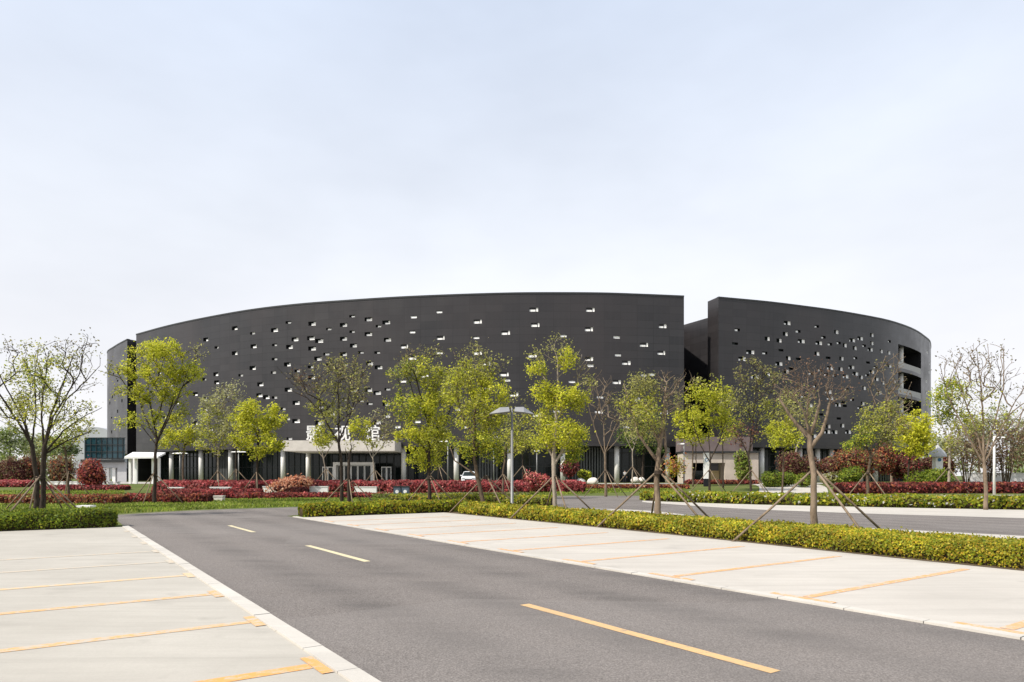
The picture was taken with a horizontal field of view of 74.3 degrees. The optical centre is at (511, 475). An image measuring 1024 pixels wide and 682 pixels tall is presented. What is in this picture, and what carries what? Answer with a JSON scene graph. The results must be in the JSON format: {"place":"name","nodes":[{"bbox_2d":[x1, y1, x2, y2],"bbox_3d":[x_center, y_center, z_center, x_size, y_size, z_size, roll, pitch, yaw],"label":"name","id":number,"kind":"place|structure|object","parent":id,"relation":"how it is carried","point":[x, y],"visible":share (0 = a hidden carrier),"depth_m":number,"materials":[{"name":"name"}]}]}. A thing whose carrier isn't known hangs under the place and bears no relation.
{"place":"outdoors","nodes":[
{"label":"outdoors","id":0,"kind":"place"},
{"bbox_2d":[0,527,348,681],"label":"parking bay","id":1,"kind":"object","parent":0,"point":[114,604],"visible":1,"depth_m":8.23,"materials":[{"name":"grey concrete"}]},
{"bbox_2d":[0,489,388,512],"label":"lawn grass","id":2,"kind":"structure","parent":0,"point":[135,507],"depth_m":40.75,"materials":[{"name":"green plant"}]},
{"bbox_2d":[40,482,822,483],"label":"plaza","id":3,"kind":"structure","parent":0,"point":[598,483],"depth_m":85.75,"materials":[{"name":"grey concrete"}]},
{"bbox_2d":[0,423,31,460],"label":"tree","id":4,"kind":"object","parent":3,"relation":"on","point":[6,439],"visible":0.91,"depth_m":97.59,"materials":[{"name":"green plant"}]},
{"bbox_2d":[19,430,56,459],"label":"tree","id":5,"kind":"object","parent":3,"relation":"on","point":[38,450],"visible":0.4,"depth_m":104.26,"materials":[{"name":"green plant"}]},
{"bbox_2d":[48,440,83,459],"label":"tree","id":6,"kind":"object","parent":3,"relation":"on","point":[71,450],"visible":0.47,"depth_m":111.87,"materials":[{"name":"green plant"}]},
{"bbox_2d":[124,452,165,483],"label":"canopy shelter","id":7,"kind":"object","parent":3,"relation":"on","point":[134,456],"visible":0.82,"depth_m":83.05,"materials":[{"name":"white concrete"}]},
{"bbox_2d":[733,448,751,479],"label":"loose shrub","id":8,"kind":"object","parent":3,"relation":"on","point":[741,466],"visible":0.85,"depth_m":87.56,"materials":[{"name":"green plant"}]},
{"bbox_2d":[862,353,916,481],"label":"tree","id":9,"kind":"object","parent":3,"relation":"on","point":[886,402],"visible":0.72,"depth_m":85.91,"materials":[{"name":"green plant"}]},
{"bbox_2d":[985,403,1022,472],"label":"tree","id":10,"kind":"object","parent":3,"relation":"on","point":[993,417],"visible":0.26,"depth_m":92.80,"materials":[{"name":"green plant"}]},
{"bbox_2d":[0,476,1023,526],"bbox_3d":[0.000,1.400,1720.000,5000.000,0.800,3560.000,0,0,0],"label":"ground","id":11,"kind":"structure","parent":0,"point":[135,488],"depth_m":68.37,"materials":[{"name":"green plant"}]},
{"bbox_2d":[0,456,33,479],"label":"loose shrub","id":12,"kind":"object","parent":11,"relation":"on","point":[12,468],"visible":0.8,"depth_m":78.29,"materials":[{"name":"red plant"}]},
{"bbox_2d":[0,479,33,486],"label":"red hedge","id":13,"kind":"object","parent":11,"relation":"on","point":[13,483],"visible":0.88,"depth_m":72.94,"materials":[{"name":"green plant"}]},
{"bbox_2d":[18,454,46,479],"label":"loose shrub","id":14,"kind":"object","parent":11,"relation":"on","point":[27,460],"visible":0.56,"depth_m":79.35,"materials":[{"name":"red plant"}]},
{"bbox_2d":[0,334,72,508],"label":"tree","id":15,"kind":"object","parent":11,"relation":"on","point":[36,488],"visible":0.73,"depth_m":34.95,"materials":[{"name":"green plant"}]},
{"bbox_2d":[10,327,102,510],"bbox_3d":[-19.934,-2.267,29.522,3.651,8.280,3.842,0,0,-36],"label":"tree","id":16,"kind":"object","parent":11,"relation":"on","point":[45,450],"visible":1,"depth_m":29.36,"materials":[{"name":"green plant"}]},
{"bbox_2d":[0,506,117,530],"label":"clipped hedge","id":17,"kind":"object","parent":11,"relation":"on","point":[52,518],"visible":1,"depth_m":22.71,"materials":[{"name":"green plant"}]},
{"bbox_2d":[46,453,78,483],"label":"loose shrub","id":18,"kind":"object","parent":11,"relation":"on","point":[57,470],"visible":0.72,"depth_m":80.36,"materials":[{"name":"brown plant"}]},
{"bbox_2d":[0,493,130,504],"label":"red hedge","id":19,"kind":"object","parent":11,"relation":"on","point":[91,498],"visible":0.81,"depth_m":41.73,"materials":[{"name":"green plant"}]},
{"bbox_2d":[37,416,98,493],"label":"tree","id":20,"kind":"object","parent":11,"relation":"on","point":[61,438],"visible":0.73,"depth_m":61.89,"materials":[{"name":"green plant"}]},
{"bbox_2d":[40,484,130,490],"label":"red hedge","id":21,"kind":"object","parent":11,"relation":"on","point":[95,487],"visible":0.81,"depth_m":68.26,"materials":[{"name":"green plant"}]},
{"bbox_2d":[75,455,106,485],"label":"ball shrub","id":22,"kind":"object","parent":11,"relation":"on","point":[92,472],"visible":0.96,"depth_m":69.00,"materials":[{"name":"red plant"}]},
{"bbox_2d":[74,427,126,478],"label":"distant hall","id":23,"kind":"structure","parent":11,"relation":"on","point":[102,432],"depth_m":205.00,"materials":[{"name":"white paint"}]},
{"bbox_2d":[80,437,126,481],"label":"glass pavilion","id":24,"kind":"structure","parent":11,"relation":"on","point":[109,452],"depth_m":107.50,"materials":[{"name":"glass"}]},
{"bbox_2d":[93,336,209,503],"bbox_3d":[-22.651,-3.544,43.070,6.409,10.835,4.200,0,0,0],"label":"tree","id":25,"kind":"object","parent":11,"relation":"on","point":[158,350],"visible":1,"depth_m":43.02,"materials":[{"name":"green plant"}]},
{"bbox_2d":[124,492,213,502],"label":"red hedge","id":26,"kind":"object","parent":11,"relation":"on","point":[187,497],"visible":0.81,"depth_m":43.82,"materials":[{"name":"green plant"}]},
{"bbox_2d":[150,410,209,479],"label":"tree","id":27,"kind":"object","parent":11,"relation":"on","point":[187,434],"visible":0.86,"depth_m":65.76,"materials":[{"name":"green plant"}]},
{"bbox_2d":[151,479,264,492],"bbox_3d":[-28.605,1.060,64.032,9.907,1.553,4.618,0,0,0],"label":"red hedge","id":28,"kind":"object","parent":11,"relation":"on","point":[206,484],"visible":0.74,"depth_m":62.36,"materials":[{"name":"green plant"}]},
{"bbox_2d":[157,488,263,497],"bbox_3d":[-24.456,1.420,54.975,8.279,0.958,2.632,0,0,0],"label":"red hedge","id":29,"kind":"object","parent":11,"relation":"on","point":[229,493],"visible":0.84,"depth_m":54.08,"materials":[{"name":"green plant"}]},
{"bbox_2d":[190,378,246,486],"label":"tree","id":30,"kind":"object","parent":11,"relation":"on","point":[223,432],"visible":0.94,"depth_m":62.59,"materials":[{"name":"green plant"}]},
{"bbox_2d":[226,396,288,491],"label":"tree","id":31,"kind":"object","parent":11,"relation":"on","point":[267,425],"visible":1,"depth_m":56.67,"materials":[{"name":"green plant"}]},
{"bbox_2d":[262,473,315,492],"bbox_3d":[-20.808,0.772,62.375,4.686,2.062,4.321,0,0,-34],"label":"dome shrub","id":32,"kind":"object","parent":11,"relation":"on","point":[291,481],"visible":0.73,"depth_m":61.63,"materials":[{"name":"red plant"}]},
{"bbox_2d":[280,487,308,492],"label":"red hedge","id":33,"kind":"object","parent":11,"relation":"on","point":[298,489],"visible":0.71,"depth_m":60.85,"materials":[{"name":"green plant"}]},
{"bbox_2d":[235,491,392,498],"bbox_3d":[-15.202,1.535,53.001,12.715,0.708,1.852,0,0,0],"label":"red hedge","id":34,"kind":"object","parent":11,"relation":"on","point":[269,495],"visible":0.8,"depth_m":52.36,"materials":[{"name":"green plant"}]},
{"bbox_2d":[312,427,336,479],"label":"tree","id":35,"kind":"object","parent":11,"relation":"on","point":[323,457],"visible":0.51,"depth_m":69.92,"materials":[{"name":"green plant"}]},
{"bbox_2d":[279,352,372,500],"bbox_3d":[-12.160,-3.250,45.168,6.562,10.209,4.045,0,0,13],"label":"tree","id":36,"kind":"object","parent":11,"relation":"on","point":[329,413],"visible":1,"depth_m":44.95,"materials":[{"name":"green plant"}]},
{"bbox_2d":[263,479,391,491],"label":"red hedge","id":37,"kind":"object","parent":11,"relation":"on","point":[333,485],"visible":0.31,"depth_m":66.98,"materials":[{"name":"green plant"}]},
{"bbox_2d":[325,434,372,501],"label":"tree","id":38,"kind":"object","parent":11,"relation":"on","point":[349,493],"visible":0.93,"depth_m":40.92,"materials":[{"name":"brown plant"}]},
{"bbox_2d":[347,408,395,490],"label":"tree","id":39,"kind":"object","parent":11,"relation":"on","point":[354,427],"visible":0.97,"depth_m":67.73,"materials":[{"name":"green plant"}]},
{"bbox_2d":[297,498,470,516],"bbox_3d":[-5.728,1.453,32.134,8.735,0.813,1.646,0,0,-33],"label":"clipped hedge","id":40,"kind":"object","parent":11,"relation":"on","point":[347,508],"visible":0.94,"depth_m":31.18,"materials":[{"name":"green plant"}]},
{"bbox_2d":[378,343,467,499],"bbox_3d":[-4.967,-2.912,37.801,5.092,9.566,3.458,0,0,0],"label":"tree","id":41,"kind":"object","parent":11,"relation":"on","point":[430,405],"visible":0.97,"depth_m":37.46,"materials":[{"name":"green plant"}]},
{"bbox_2d":[371,491,530,497],"bbox_3d":[-4.744,1.584,54.542,13.142,0.648,3.170,0,0,-22],"label":"ground cover","id":42,"kind":"object","parent":11,"relation":"on","point":[379,495],"visible":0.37,"depth_m":54.23,"materials":[{"name":"green plant"}]},
{"bbox_2d":[386,479,529,492],"bbox_3d":[-4.832,1.084,62.004,13.069,1.553,4.028,0,0,0],"label":"red hedge","id":43,"kind":"object","parent":11,"relation":"on","point":[450,486],"visible":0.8,"depth_m":60.44,"materials":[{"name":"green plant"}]},
{"bbox_2d":[388,492,552,505],"bbox_3d":[-2.543,1.408,39.751,10.400,0.931,1.840,0,0,19],"label":"clipped hedge","id":44,"kind":"object","parent":11,"relation":"on","point":[519,499],"visible":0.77,"depth_m":38.78,"materials":[{"name":"green plant"}]},
{"bbox_2d":[436,337,516,511],"bbox_3d":[-1.677,-2.403,32.408,3.955,8.580,2.933,0,0,27],"label":"tree","id":45,"kind":"object","parent":11,"relation":"on","point":[482,380],"visible":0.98,"depth_m":32.25,"materials":[{"name":"green plant"}]},
{"bbox_2d":[0,443,1023,476],"bbox_3d":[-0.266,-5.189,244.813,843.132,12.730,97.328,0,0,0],"label":"wood","id":46,"kind":"object","parent":11,"relation":"on","point":[1020,469],"visible":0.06,"depth_m":239.23,"materials":[{"name":"green plant"}]},
{"bbox_2d":[488,391,541,494],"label":"tree","id":47,"kind":"object","parent":11,"relation":"on","point":[518,445],"visible":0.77,"depth_m":51.82,"materials":[{"name":"green plant"}]},
{"bbox_2d":[107,292,930,482],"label":"museum","id":48,"kind":"structure","parent":11,"relation":"on","point":[618,337],"depth_m":100.43,"materials":[{"name":"grey metal"}]},
{"bbox_2d":[109,315,929,439],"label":"window","id":49,"kind":"structure","parent":48,"relation":"in","point":[287,322],"depth_m":106.45,"materials":[{"name":"white glass"}]},
{"bbox_2d":[523,469,551,491],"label":"dome shrub","id":50,"kind":"object","parent":11,"relation":"on","point":[537,481],"visible":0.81,"depth_m":65.46,"materials":[{"name":"red plant"}]},
{"bbox_2d":[547,479,585,491],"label":"red hedge","id":51,"kind":"object","parent":11,"relation":"on","point":[575,485],"visible":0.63,"depth_m":66.06,"materials":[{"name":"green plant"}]},
{"bbox_2d":[558,458,579,479],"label":"ball shrub","id":52,"kind":"object","parent":11,"relation":"on","point":[568,471],"visible":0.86,"depth_m":77.48,"materials":[{"name":"red plant"}]},
{"bbox_2d":[577,469,591,483],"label":"ball shrub","id":53,"kind":"object","parent":11,"relation":"on","point":[585,475],"visible":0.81,"depth_m":78.57,"materials":[{"name":"green plant"}]},
{"bbox_2d":[584,370,627,496],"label":"tree","id":54,"kind":"object","parent":11,"relation":"on","point":[604,453],"visible":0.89,"depth_m":57.90,"materials":[{"name":"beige plant"}]},
{"bbox_2d":[618,424,646,483],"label":"tree","id":55,"kind":"object","parent":11,"relation":"on","point":[632,467],"visible":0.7,"depth_m":76.01,"materials":[{"name":"green plant"}]},
{"bbox_2d":[585,484,689,488],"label":"red hedge","id":56,"kind":"object","parent":11,"relation":"on","point":[628,486],"visible":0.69,"depth_m":70.36,"materials":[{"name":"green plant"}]},
{"bbox_2d":[614,403,668,483],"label":"tree","id":57,"kind":"object","parent":11,"relation":"on","point":[642,447],"visible":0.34,"depth_m":81.67,"materials":[{"name":"green plant"}]},
{"bbox_2d":[670,389,713,486],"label":"tree","id":58,"kind":"object","parent":11,"relation":"on","point":[681,434],"visible":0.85,"depth_m":73.84,"materials":[{"name":"green plant"}]},
{"bbox_2d":[703,453,708,485],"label":"pylon sign","id":59,"kind":"object","parent":11,"relation":"on","point":[705,470],"visible":0.77,"depth_m":73.89,"materials":[{"name":"metal"}]},
{"bbox_2d":[682,373,739,490],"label":"tree","id":60,"kind":"object","parent":11,"relation":"on","point":[712,400],"visible":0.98,"depth_m":65.59,"materials":[{"name":"green plant"}]},
{"bbox_2d":[676,437,760,482],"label":"annex","id":61,"kind":"object","parent":11,"relation":"on","point":[729,450],"visible":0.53,"depth_m":91.27,"materials":[{"name":"beige stone"}]},
{"bbox_2d":[684,478,758,483],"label":"red hedge","id":62,"kind":"object","parent":11,"relation":"on","point":[726,481],"visible":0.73,"depth_m":79.32,"materials":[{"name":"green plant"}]},
{"bbox_2d":[717,391,748,487],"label":"tree","id":63,"kind":"object","parent":11,"relation":"on","point":[728,437],"visible":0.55,"depth_m":71.83,"materials":[{"name":"green plant"}]},
{"bbox_2d":[458,501,1023,568],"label":"clipped hedge","id":64,"kind":"object","parent":11,"relation":"on","point":[975,549],"visible":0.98,"depth_m":17.03,"materials":[{"name":"green plant"}]},
{"bbox_2d":[726,356,802,491],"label":"tree","id":65,"kind":"object","parent":11,"relation":"on","point":[758,380],"visible":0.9,"depth_m":59.63,"materials":[{"name":"green plant"}]},
{"bbox_2d":[761,468,781,486],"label":"ball shrub","id":66,"kind":"object","parent":11,"relation":"on","point":[769,479],"visible":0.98,"depth_m":72.55,"materials":[{"name":"green plant"}]},
{"bbox_2d":[776,471,796,486],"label":"ball shrub","id":67,"kind":"object","parent":11,"relation":"on","point":[789,477],"visible":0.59,"depth_m":73.44,"materials":[{"name":"green plant"}]},
{"bbox_2d":[761,395,819,492],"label":"tree","id":68,"kind":"object","parent":11,"relation":"on","point":[788,439],"visible":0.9,"depth_m":46.68,"materials":[{"name":"green plant"}]},
{"bbox_2d":[773,384,822,452],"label":"tree","id":69,"kind":"object","parent":11,"relation":"on","point":[804,421],"visible":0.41,"depth_m":83.65,"materials":[{"name":"green plant"}]},
{"bbox_2d":[819,472,838,484],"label":"ball shrub","id":70,"kind":"object","parent":11,"relation":"on","point":[831,477],"visible":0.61,"depth_m":73.52,"materials":[{"name":"green plant"}]},
{"bbox_2d":[817,454,841,474],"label":"loose shrub","id":71,"kind":"object","parent":11,"relation":"on","point":[826,465],"visible":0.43,"depth_m":79.79,"materials":[{"name":"red plant"}]},
{"bbox_2d":[639,489,1023,509],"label":"clipped hedge","id":72,"kind":"object","parent":11,"relation":"on","point":[963,501],"visible":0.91,"depth_m":39.71,"materials":[{"name":"green plant"}]},
{"bbox_2d":[836,465,864,481],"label":"ball shrub","id":73,"kind":"object","parent":11,"relation":"on","point":[853,474],"visible":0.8,"depth_m":72.49,"materials":[{"name":"green plant"}]},
{"bbox_2d":[840,398,913,493],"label":"tree","id":74,"kind":"object","parent":11,"relation":"on","point":[881,419],"visible":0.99,"depth_m":43.84,"materials":[{"name":"green plant"}]},
{"bbox_2d":[872,439,896,476],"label":"loose shrub","id":75,"kind":"object","parent":11,"relation":"on","point":[888,463],"visible":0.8,"depth_m":79.31,"materials":[{"name":"red plant"}]},
{"bbox_2d":[891,451,907,481],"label":"loose shrub","id":76,"kind":"object","parent":11,"relation":"on","point":[897,473],"visible":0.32,"depth_m":80.65,"materials":[{"name":"red plant"}]},
{"bbox_2d":[899,452,924,473],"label":"loose shrub","id":77,"kind":"object","parent":11,"relation":"on","point":[915,465],"visible":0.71,"depth_m":78.71,"materials":[{"name":"red plant"}]},
{"bbox_2d":[889,406,937,480],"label":"tree","id":78,"kind":"object","parent":11,"relation":"on","point":[919,432],"visible":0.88,"depth_m":73.08,"materials":[{"name":"green plant"}]},
{"bbox_2d":[903,470,925,481],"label":"ball shrub","id":79,"kind":"object","parent":11,"relation":"on","point":[915,476],"visible":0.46,"depth_m":73.56,"materials":[{"name":"green plant"}]},
{"bbox_2d":[833,481,1023,493],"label":"red hedge","id":80,"kind":"object","parent":11,"relation":"on","point":[926,487],"visible":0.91,"depth_m":64.41,"materials":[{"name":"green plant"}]},
{"bbox_2d":[928,441,946,469],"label":"gate kiosk","id":81,"kind":"object","parent":11,"relation":"on","point":[937,458],"visible":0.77,"depth_m":75.65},
{"bbox_2d":[920,467,956,481],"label":"ball shrub","id":82,"kind":"object","parent":11,"relation":"on","point":[934,474],"visible":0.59,"depth_m":72.15,"materials":[{"name":"green plant"}]},
{"bbox_2d":[919,373,983,493],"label":"tree","id":83,"kind":"object","parent":11,"relation":"on","point":[939,400],"visible":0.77,"depth_m":65.91,"materials":[{"name":"green plant"}]},
{"bbox_2d":[944,413,986,481],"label":"trees","id":84,"kind":"object","parent":11,"relation":"on","point":[972,458],"visible":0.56,"depth_m":79.73,"materials":[{"name":"green plant"}]},
{"bbox_2d":[957,416,993,472],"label":"tree","id":85,"kind":"object","parent":11,"relation":"on","point":[978,434],"visible":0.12,"depth_m":109.80,"materials":[{"name":"green plant"}]},
{"bbox_2d":[931,338,1023,509],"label":"tree","id":86,"kind":"object","parent":11,"relation":"on","point":[984,458],"visible":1,"depth_m":35.52,"materials":[{"name":"beige plant"}]},
{"bbox_2d":[973,436,1014,481],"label":"thicket shrub","id":87,"kind":"object","parent":11,"relation":"on","point":[990,473],"visible":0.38,"depth_m":82.65,"materials":[{"name":"green plant"}]},
{"bbox_2d":[965,473,1023,481],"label":"wall","id":88,"kind":"structure","parent":11,"relation":"on","point":[1017,477],"depth_m":83.83,"materials":[{"name":"white paint"}]},
{"bbox_2d":[967,407,1023,481],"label":"trees","id":89,"kind":"object","parent":11,"relation":"on","point":[1010,459],"visible":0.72,"depth_m":80.57,"materials":[{"name":"green plant"}]},
{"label":"median grass","id":90,"kind":"object","parent":11,"relation":"on","visible":0},
{"bbox_2d":[829,445,884,479],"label":"loose shrub","id":91,"kind":"object","parent":90,"relation":"on","point":[846,458],"visible":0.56,"depth_m":77.85,"materials":[{"name":"red plant"}]},
{"bbox_2d":[0,0,1023,475],"label":"sky","id":92,"kind":"structure","parent":0,"point":[163,162],"materials":[{"name":"white"}]},
{"bbox_2d":[118,496,1023,681],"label":"road","id":93,"kind":"structure","parent":0,"point":[384,607],"depth_m":8.68,"materials":[{"name":"grey asphalt"}]},
{"bbox_2d":[122,526,380,681],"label":"kerb","id":94,"kind":"structure","parent":93,"relation":"on","point":[342,667],"depth_m":7.99,"materials":[{"name":"concrete"}]},
{"bbox_2d":[293,516,1023,639],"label":"kerb","id":95,"kind":"structure","parent":93,"relation":"on","point":[928,621],"depth_m":10.12,"materials":[{"name":"concrete"}]},
{"bbox_2d":[529,483,684,494],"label":"verge grass","id":96,"kind":"structure","parent":0,"point":[601,490],"depth_m":66.39,"materials":[{"name":"green plant"}]},
{"bbox_2d":[304,512,1023,633],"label":"parking bay","id":97,"kind":"object","parent":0,"point":[983,597],"visible":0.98,"depth_m":13.46,"materials":[{"name":"concrete"}]},
{"bbox_2d":[446,512,1023,570],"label":"soil strip","id":98,"kind":"object","parent":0,"point":[775,544],"visible":0.27,"depth_m":17.14,"materials":[{"name":"brown soil"}]},
{"bbox_2d":[489,407,533,503],"bbox_3d":[-0.022,-0.650,30.500,2.018,4.900,0.840,0,0,0],"label":"street lamp","id":99,"kind":"object","parent":98,"relation":"on","point":[519,410],"visible":0.7,"depth_m":30.44,"materials":[{"name":"grey metal"}]},
{"bbox_2d":[509,331,597,518],"bbox_3d":[1.896,-2.028,27.580,3.359,7.805,2.989,0,0,45],"label":"tree","id":100,"kind":"object","parent":98,"relation":"on","point":[571,435],"visible":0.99,"depth_m":27.43,"materials":[{"name":"green plant"}]},
{"bbox_2d":[596,370,707,526],"bbox_3d":[5.175,-0.905,22.939,3.067,5.561,3.985,0,0,-44],"label":"tree","id":101,"kind":"object","parent":98,"relation":"on","point":[658,470],"visible":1,"depth_m":22.93,"materials":[{"name":"green plant"}]},
{"bbox_2d":[731,355,879,541],"bbox_3d":[8.430,-0.696,18.605,3.639,5.142,3.559,0,0,39],"label":"tree","id":102,"kind":"object","parent":98,"relation":"on","point":[813,472],"visible":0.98,"depth_m":18.21,"materials":[{"name":"beige plant"}]},
{"bbox_2d":[753,483,827,492],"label":"side path","id":103,"kind":"structure","parent":0,"point":[806,489],"depth_m":69.45,"materials":[{"name":"concrete"}]},
{"bbox_2d":[774,450,807,478],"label":"loose shrub","id":104,"kind":"object","parent":103,"relation":"on","point":[794,463],"visible":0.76,"depth_m":78.13,"materials":[{"name":"red plant"}]},
{"bbox_2d":[793,472,810,486],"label":"ball shrub","id":105,"kind":"object","parent":103,"relation":"on","point":[806,481],"visible":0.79,"depth_m":72.52,"materials":[{"name":"green plant"}]},
{"bbox_2d":[574,508,1023,539],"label":"pavement","id":106,"kind":"structure","parent":0,"point":[997,535],"depth_m":21.26,"materials":[{"name":"concrete"}]},
{"bbox_2d":[642,501,1023,517],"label":"pavement","id":107,"kind":"structure","parent":0,"point":[1001,513],"depth_m":34.71,"materials":[{"name":"concrete"}]},
{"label":"path","id":108,"kind":"structure","parent":0,"visible":0},
{"bbox_2d":[993,436,1005,494],"bbox_3d":[38.893,-0.694,54.000,0.944,4.988,0.280,0,0,0],"label":"lamp post","id":109,"kind":"object","parent":108,"relation":"on","point":[994,475],"visible":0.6,"depth_m":53.93,"materials":[{"name":"white metal"}]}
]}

